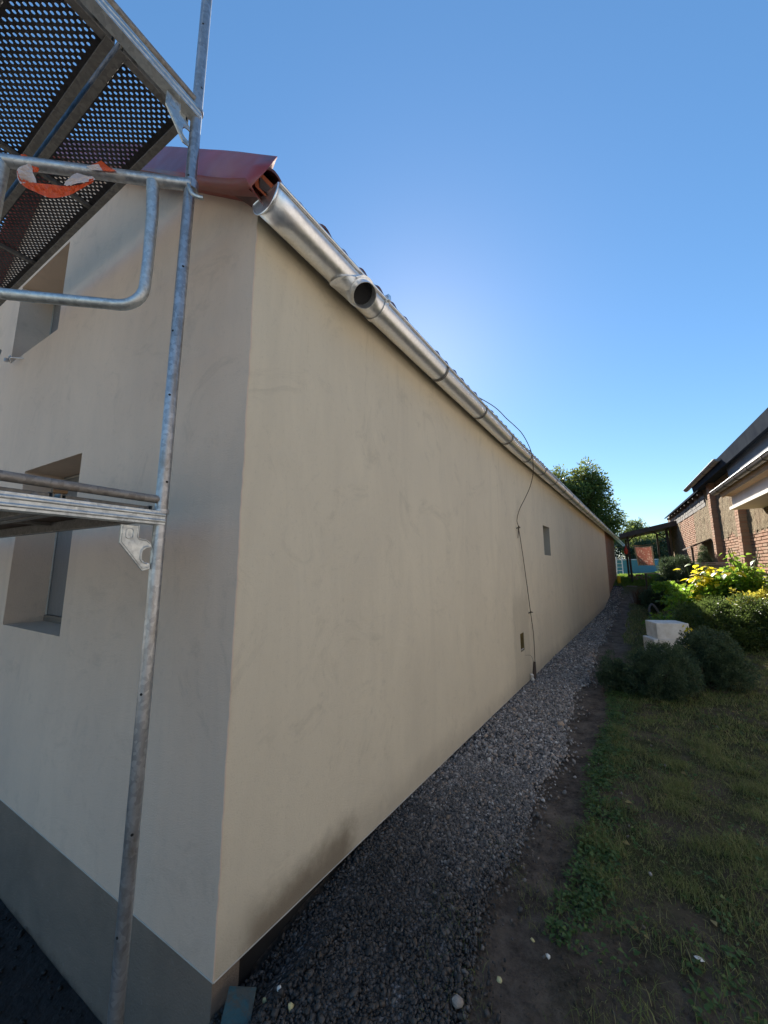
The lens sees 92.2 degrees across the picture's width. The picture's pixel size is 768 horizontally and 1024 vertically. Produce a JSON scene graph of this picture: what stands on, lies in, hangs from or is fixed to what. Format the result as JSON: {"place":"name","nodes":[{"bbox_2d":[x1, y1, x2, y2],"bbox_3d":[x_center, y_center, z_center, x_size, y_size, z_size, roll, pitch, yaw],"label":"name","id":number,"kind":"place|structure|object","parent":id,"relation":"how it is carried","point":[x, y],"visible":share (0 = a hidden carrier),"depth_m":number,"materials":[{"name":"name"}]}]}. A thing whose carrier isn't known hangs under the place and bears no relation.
{"place":"outdoors","nodes":[
{"label":"outdoors","id":0,"kind":"place"},
{"bbox_2d":[0,0,767,558],"label":"sky","id":1,"kind":"structure","parent":0,"point":[566,200],"materials":[{"name":"blue"}]},
{"bbox_2d":[209,583,718,1023],"bbox_3d":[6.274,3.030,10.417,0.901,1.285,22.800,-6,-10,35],"label":"gravel path","id":2,"kind":"structure","parent":0,"point":[289,965],"depth_m":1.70,"materials":[{"name":"grey gravel"}]},
{"bbox_2d":[288,1002,293,1012],"bbox_3d":[-0.336,1.790,1.337,0.022,0.024,0.012,4,-9,-24],"label":"crumb","id":3,"kind":"object","parent":2,"relation":"on","point":[290,1005],"visible":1,"depth_m":1.33,"materials":[{"name":"stone"}]},
{"bbox_2d":[220,569,767,1023],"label":"ground","id":4,"kind":"structure","parent":0,"point":[516,1003],"depth_m":1.77,"materials":[{"name":"soil"}]},
{"bbox_2d":[0,899,101,1023],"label":"wet soil","id":5,"kind":"structure","parent":4,"relation":"on","point":[22,975],"depth_m":1.85,"materials":[{"name":"black soil"}]},
{"bbox_2d":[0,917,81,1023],"bbox_3d":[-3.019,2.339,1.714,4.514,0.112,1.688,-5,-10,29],"label":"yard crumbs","id":6,"kind":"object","parent":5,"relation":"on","point":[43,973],"visible":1,"depth_m":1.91,"materials":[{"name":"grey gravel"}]},
{"bbox_2d":[0,490,168,1023],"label":"scaffold section","id":7,"kind":"object","parent":5,"relation":"on","point":[132,545],"visible":1,"depth_m":1.36,"materials":[{"name":"metal"}]},
{"bbox_2d":[0,486,54,520],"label":"scaffold deck","id":8,"kind":"structure","parent":7,"relation":"on","point":[4,515],"depth_m":1.27,"materials":[{"name":"metal"}]},
{"bbox_2d":[0,494,151,537],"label":"scaffold deck","id":9,"kind":"structure","parent":7,"relation":"on","point":[32,525],"depth_m":1.88,"materials":[{"name":"metal"}]},
{"bbox_2d":[51,488,67,493],"bbox_3d":[-1.121,-0.073,1.278,0.020,0.024,0.042,-5,-10,29],"label":"wood wedge","id":10,"kind":"object","parent":9,"relation":"on","point":[57,491],"visible":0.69,"depth_m":1.27,"materials":[{"name":"brown wood"}]},
{"bbox_2d":[0,0,203,509],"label":"scaffold section","id":11,"kind":"object","parent":7,"relation":"on","point":[178,98],"visible":1,"depth_m":1.60,"materials":[{"name":"metal"}]},
{"bbox_2d":[0,0,114,191],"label":"scaffold deck","id":12,"kind":"structure","parent":11,"relation":"on","point":[97,51],"depth_m":1.64,"materials":[{"name":"metal"}]},
{"bbox_2d":[0,42,188,305],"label":"scaffold deck","id":13,"kind":"structure","parent":11,"relation":"on","point":[118,57],"depth_m":1.99,"materials":[{"name":"metal"}]},
{"bbox_2d":[0,153,203,310],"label":"end guard rail","id":14,"kind":"object","parent":11,"relation":"attached to","point":[153,183],"visible":0.97,"depth_m":1.65,"materials":[{"name":"silver metal"}]},
{"bbox_2d":[17,154,114,197],"bbox_3d":[-1.411,-1.478,1.626,0.405,0.262,0.054,1,-9,-6],"label":"barrier tape","id":15,"kind":"object","parent":14,"relation":"attached to","point":[26,177],"visible":1,"depth_m":1.60,"materials":[{"name":"plastic"}]},
{"bbox_2d":[106,0,211,108],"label":"scaffold section","id":16,"kind":"object","parent":11,"relation":"on","point":[196,95],"visible":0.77,"depth_m":1.83,"materials":[{"name":"silver metal"}]},
{"bbox_2d":[221,986,255,1023],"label":"painted board","id":17,"kind":"object","parent":4,"relation":"on","point":[239,1004],"visible":1,"depth_m":1.38,"materials":[{"name":"blue wood"}]},
{"bbox_2d":[0,139,624,1023],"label":"house","id":18,"kind":"structure","parent":4,"relation":"on","point":[348,635],"depth_m":2.14,"materials":[{"name":"beige paint"}]},
{"bbox_2d":[0,349,23,361],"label":"wall anchor","id":19,"kind":"object","parent":18,"relation":"attached to","point":[7,359],"depth_m":3.46,"materials":[{"name":"grey metal"}]},
{"bbox_2d":[49,305,60,334],"bbox_3d":[-3.084,-1.881,3.667,1.080,0.840,0.030,-5,-10,29],"label":"window","id":20,"kind":"structure","parent":18,"relation":"in","point":[56,308],"depth_m":3.93,"materials":[{"name":"grey glass"}]},
{"bbox_2d":[43,474,79,623],"bbox_3d":[-2.415,0.265,2.943,1.020,1.230,0.060,-5,-10,29],"label":"window","id":21,"kind":"structure","parent":18,"relation":"in","point":[62,545],"depth_m":3.10,"materials":[{"name":"grey glass"}]},
{"bbox_2d":[479,397,535,678],"bbox_3d":[1.746,0.361,4.933,1.686,4.071,0.550,7,-11,-39],"label":"lightning conductor","id":22,"kind":"object","parent":18,"relation":"attached to","point":[534,663],"visible":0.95,"depth_m":5.32,"materials":[{"name":"metal"}]},
{"bbox_2d":[543,526,550,555],"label":"small window","id":23,"kind":"structure","parent":18,"relation":"in","point":[547,551],"depth_m":7.09,"materials":[{"name":"grey glass"}]},
{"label":"clothesline","id":24,"kind":"object","parent":18,"relation":"attached to","visible":0},
{"bbox_2d":[634,546,654,565],"bbox_3d":[15.638,2.635,22.222,0.970,1.202,0.120,-6,-10,35],"label":"hanging rug","id":25,"kind":"object","parent":24,"relation":"hanging from","point":[644,555],"visible":1,"depth_m":22.19,"materials":[{"name":"red fabric"}]},
{"bbox_2d":[452,994,463,1008],"bbox_3d":[0.269,1.784,1.347,0.036,0.037,0.041,-6,-10,35],"label":"flat stone","id":26,"kind":"object","parent":4,"relation":"on","point":[457,1001],"visible":1,"depth_m":1.34,"materials":[{"name":"white stone"}]},
{"bbox_2d":[497,976,501,983],"bbox_3d":[0.443,1.798,1.420,0.021,0.018,0.017,-2,-9,13],"label":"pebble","id":27,"kind":"object","parent":4,"relation":"on","point":[499,979],"visible":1,"depth_m":1.42,"materials":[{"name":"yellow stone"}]},
{"bbox_2d":[416,580,767,1023],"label":"lawn grass","id":28,"kind":"structure","parent":4,"relation":"on","point":[634,627],"depth_m":2.24,"materials":[{"name":"green plant"}]},
{"bbox_2d":[550,456,633,548],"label":"tree","id":29,"kind":"object","parent":4,"relation":"on","point":[586,487],"visible":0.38,"depth_m":41.57,"materials":[{"name":"green plant"}]},
{"bbox_2d":[465,688,767,1023],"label":"soil clods","id":30,"kind":"object","parent":4,"relation":"on","point":[685,1012],"visible":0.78,"depth_m":1.89,"materials":[{"name":"brown soil"}]},
{"bbox_2d":[616,557,623,573],"bbox_3d":[16.977,3.906,26.873,0.682,1.276,0.594,-6,-10,35],"label":"pool ladder","id":31,"kind":"object","parent":4,"relation":"on","point":[619,563],"visible":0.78,"depth_m":26.88,"materials":[{"name":"plastic"}]},
{"bbox_2d":[615,559,658,573],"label":"pool","id":32,"kind":"structure","parent":4,"relation":"on","point":[636,569],"depth_m":27.32,"materials":[{"name":"plastic"}]},
{"bbox_2d":[622,518,654,553],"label":"tree","id":33,"kind":"object","parent":4,"relation":"on","point":[635,524],"visible":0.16,"depth_m":50.96,"materials":[{"name":"green plant"}]},
{"bbox_2d":[629,574,651,579],"bbox_3d":[14.154,3.600,20.425,1.046,0.310,0.515,-6,-10,35],"label":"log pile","id":34,"kind":"object","parent":4,"relation":"on","point":[640,575],"visible":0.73,"depth_m":20.39,"materials":[{"name":"brown wood"}]},
{"bbox_2d":[614,535,668,558],"bbox_3d":[21.164,4.061,35.643,18.423,3.932,2.512,-6,-10,35],"label":"hedge","id":35,"kind":"object","parent":4,"relation":"on","point":[642,543],"visible":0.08,"depth_m":33.72,"materials":[{"name":"green plant"}]},
{"bbox_2d":[619,521,676,581],"bbox_3d":[14.599,2.315,20.360,2.750,3.236,3.700,-6,-10,35],"label":"canopy","id":36,"kind":"object","parent":4,"relation":"on","point":[665,527],"visible":0.71,"depth_m":19.49,"materials":[{"name":"brown wood"}]},
{"bbox_2d":[613,570,683,585],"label":"tall grass","id":37,"kind":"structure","parent":4,"relation":"on","point":[625,582],"depth_m":19.66,"materials":[{"name":"green plant"}]},
{"bbox_2d":[629,531,668,553],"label":"tree","id":38,"kind":"object","parent":4,"relation":"on","point":[645,537],"visible":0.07,"depth_m":40.25,"materials":[{"name":"green plant"}]},
{"bbox_2d":[594,640,705,702],"bbox_3d":[3.344,1.978,4.719,1.168,0.724,0.987,-6,-10,35],"label":"conifer shrub","id":39,"kind":"object","parent":4,"relation":"on","point":[652,670],"visible":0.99,"depth_m":4.49,"materials":[{"name":"green plant"}]},
{"bbox_2d":[644,573,660,588],"bbox_3d":[11.939,3.058,16.270,0.760,0.730,0.600,-6,-10,35],"label":"garden table","id":40,"kind":"object","parent":4,"relation":"on","point":[646,578],"visible":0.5,"depth_m":16.22,"materials":[{"name":"brown wood"}]},
{"bbox_2d":[648,603,659,617],"bbox_3d":[7.694,2.883,10.395,0.125,0.598,0.414,7,-11,-38],"label":"bent hose","id":41,"kind":"object","parent":4,"relation":"on","point":[654,606],"visible":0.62,"depth_m":10.48,"materials":[{"name":"grey plastic"}]},
{"bbox_2d":[542,686,767,1023],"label":"weeds","id":42,"kind":"object","parent":4,"relation":"on","point":[580,869],"visible":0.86,"depth_m":1.89,"materials":[{"name":"green plant"}]},
{"bbox_2d":[637,586,676,613],"bbox_3d":[8.566,2.719,11.499,0.969,1.167,1.210,6,-11,-37],"label":"dark bush","id":43,"kind":"object","parent":4,"relation":"on","point":[647,599],"visible":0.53,"depth_m":11.48,"materials":[{"name":"green plant"}]},
{"bbox_2d":[649,526,668,536],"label":"tree","id":44,"kind":"object","parent":4,"relation":"on","point":[662,533],"visible":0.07,"depth_m":51.03,"materials":[{"name":"green plant"}]},
{"bbox_2d":[643,635,684,649],"bbox_3d":[4.957,2.379,6.527,0.500,0.310,0.400,-3,-9,11],"label":"polystyrene block","id":45,"kind":"object","parent":4,"relation":"on","point":[653,639],"depth_m":6.40,"materials":[{"name":"white plastic"}]},
{"bbox_2d":[645,620,689,638],"bbox_3d":[5.053,2.097,6.600,0.500,0.270,0.420,-3,-9,12],"label":"polystyrene block","id":46,"kind":"object","parent":45,"relation":"on","point":[663,629],"depth_m":6.43,"materials":[{"name":"white plastic"}]},
{"bbox_2d":[651,580,679,604],"bbox_3d":[7.975,2.316,10.267,0.951,0.855,0.581,-6,-10,35],"label":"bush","id":47,"kind":"object","parent":4,"relation":"on","point":[658,585],"visible":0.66,"depth_m":10.34,"materials":[{"name":"green plant"}]},
{"bbox_2d":[641,611,700,629],"bbox_3d":[5.955,2.387,7.651,1.049,0.633,0.751,-6,-10,35],"label":"broad leaved plant","id":48,"kind":"object","parent":4,"relation":"on","point":[661,617],"visible":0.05,"depth_m":7.71,"materials":[{"name":"green plant"}]},
{"bbox_2d":[581,665,766,938],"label":"fallen leaves","id":49,"kind":"object","parent":4,"relation":"on","point":[637,930],"visible":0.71,"depth_m":2.12,"materials":[{"name":"brown plant"}]},
{"bbox_2d":[653,553,704,587],"bbox_3d":[9.577,1.972,11.896,1.577,1.302,1.292,-6,-10,35],"label":"bush","id":50,"kind":"object","parent":4,"relation":"on","point":[668,566],"visible":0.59,"depth_m":11.81,"materials":[{"name":"green plant"}]},
{"bbox_2d":[661,561,723,619],"bbox_3d":[6.971,1.823,8.229,1.355,1.470,0.994,-6,-10,35],"label":"yellowing shrub","id":51,"kind":"object","parent":4,"relation":"on","point":[692,592],"visible":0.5,"depth_m":8.24,"materials":[{"name":"yellow plant"}]},
{"bbox_2d":[683,538,710,562],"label":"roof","id":52,"kind":"structure","parent":4,"relation":"on","point":[692,553],"depth_m":12.87,"materials":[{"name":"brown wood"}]},
{"bbox_2d":[696,545,715,563],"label":"cone shrub","id":53,"kind":"object","parent":4,"relation":"on","point":[706,557],"visible":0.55,"depth_m":11.97,"materials":[{"name":"green plant"}]},
{"bbox_2d":[695,562,731,569],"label":"stone slabs","id":54,"kind":"structure","parent":4,"relation":"on","point":[716,566],"depth_m":10.71,"materials":[{"name":"grey stone"}]},
{"bbox_2d":[664,408,767,580],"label":"barn","id":55,"kind":"structure","parent":4,"relation":"on","point":[700,513],"depth_m":10.67,"materials":[{"name":"brick"}]},
{"bbox_2d":[709,449,767,509],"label":"boxed eave","id":56,"kind":"object","parent":55,"relation":"attached to","point":[745,487],"visible":1,"depth_m":7.37,"materials":[{"name":"white wood"}]},
{"bbox_2d":[673,623,762,693],"bbox_3d":[4.231,1.884,4.749,0.841,0.849,0.770,-6,-10,35],"label":"conifer shrub","id":57,"kind":"object","parent":4,"relation":"on","point":[720,658],"visible":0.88,"depth_m":4.59,"materials":[{"name":"green plant"}]},
{"bbox_2d":[670,592,767,652],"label":"cotoneaster bush","id":58,"kind":"object","parent":4,"relation":"on","point":[745,624],"visible":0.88,"depth_m":6.33,"materials":[{"name":"green plant"}]},
{"bbox_2d":[700,563,767,603],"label":"yellowing shrub","id":59,"kind":"object","parent":4,"relation":"on","point":[718,587],"visible":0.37,"depth_m":7.71,"materials":[{"name":"yellow plant"}]},
{"bbox_2d":[716,547,767,601],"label":"climbing plant","id":60,"kind":"object","parent":4,"relation":"on","point":[738,566],"visible":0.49,"depth_m":7.55,"materials":[{"name":"green plant"}]},
{"bbox_2d":[726,586,767,607],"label":"yellow green groundcover","id":61,"kind":"object","parent":4,"relation":"on","point":[761,594],"visible":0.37,"depth_m":6.62,"materials":[{"name":"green plant"}]},
{"bbox_2d":[622,586,650,605],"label":"ornamental grass","id":62,"kind":"object","parent":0,"point":[637,601],"depth_m":14.38,"materials":[{"name":"green plant"}]}
]}

